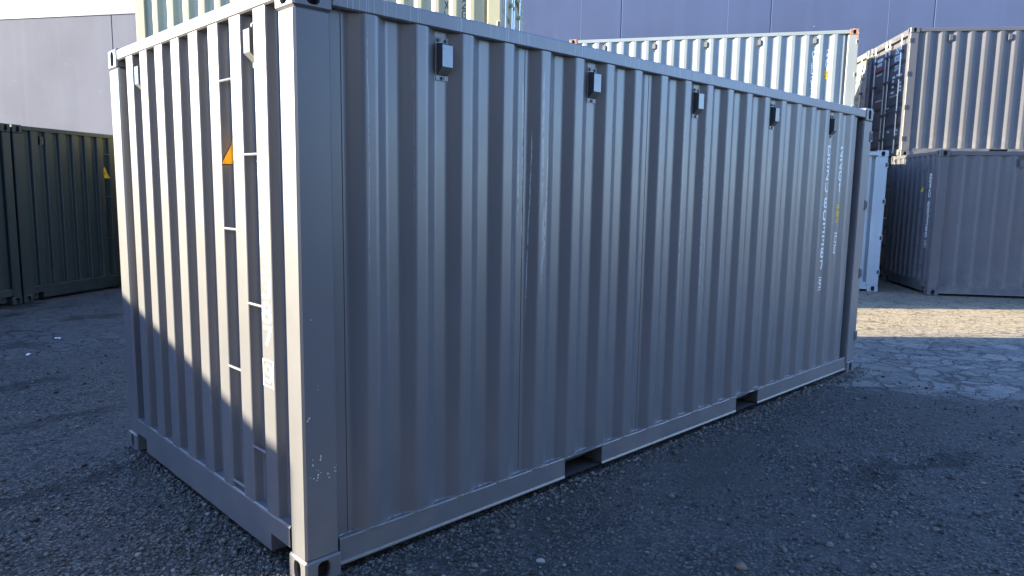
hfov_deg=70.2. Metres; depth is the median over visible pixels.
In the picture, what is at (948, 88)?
shipping container
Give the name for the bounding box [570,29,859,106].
shipping container
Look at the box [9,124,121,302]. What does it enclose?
shipping container
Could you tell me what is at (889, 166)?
door leaf
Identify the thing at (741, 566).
stone
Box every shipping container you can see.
[0,123,22,304]
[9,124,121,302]
[108,0,873,575]
[135,0,523,40]
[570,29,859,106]
[854,51,869,107]
[859,150,888,291]
[866,26,1023,158]
[879,158,891,275]
[882,150,1023,295]
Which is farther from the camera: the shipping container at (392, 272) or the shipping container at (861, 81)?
the shipping container at (861, 81)
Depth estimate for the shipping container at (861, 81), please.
17.76 m
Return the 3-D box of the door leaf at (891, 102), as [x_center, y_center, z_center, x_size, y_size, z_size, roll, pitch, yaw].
[8.247,-4.110,15.621,0.064,2.294,1.080,2,8,8]
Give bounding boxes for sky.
[0,0,135,16]
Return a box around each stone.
[536,558,544,562]
[735,562,746,570]
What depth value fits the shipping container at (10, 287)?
10.43 m
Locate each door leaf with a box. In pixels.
[502,0,510,28]
[510,4,518,29]
[854,60,865,107]
[870,48,888,150]
[879,165,890,268]
[883,38,907,150]
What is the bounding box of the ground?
[0,275,1023,575]
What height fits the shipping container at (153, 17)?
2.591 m
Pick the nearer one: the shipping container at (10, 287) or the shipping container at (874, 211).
the shipping container at (10, 287)
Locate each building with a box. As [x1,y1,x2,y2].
[0,11,136,134]
[523,0,1023,57]
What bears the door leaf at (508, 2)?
in the shipping container at (153, 17)
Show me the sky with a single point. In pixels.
(8, 8)
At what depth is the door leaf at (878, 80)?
16.68 m
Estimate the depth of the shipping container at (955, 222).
12.98 m
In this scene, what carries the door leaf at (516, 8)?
in the shipping container at (153, 17)
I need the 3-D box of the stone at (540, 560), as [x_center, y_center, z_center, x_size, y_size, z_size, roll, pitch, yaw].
[0.138,1.300,3.479,0.045,0.022,0.036,4,8,21]
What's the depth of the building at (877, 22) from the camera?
21.50 m
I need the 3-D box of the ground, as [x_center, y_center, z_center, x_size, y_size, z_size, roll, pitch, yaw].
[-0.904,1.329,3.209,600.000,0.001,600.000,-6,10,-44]
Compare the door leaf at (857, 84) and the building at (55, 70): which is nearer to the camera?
the door leaf at (857, 84)
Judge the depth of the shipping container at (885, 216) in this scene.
15.99 m
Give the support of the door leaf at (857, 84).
in the shipping container at (861, 81)

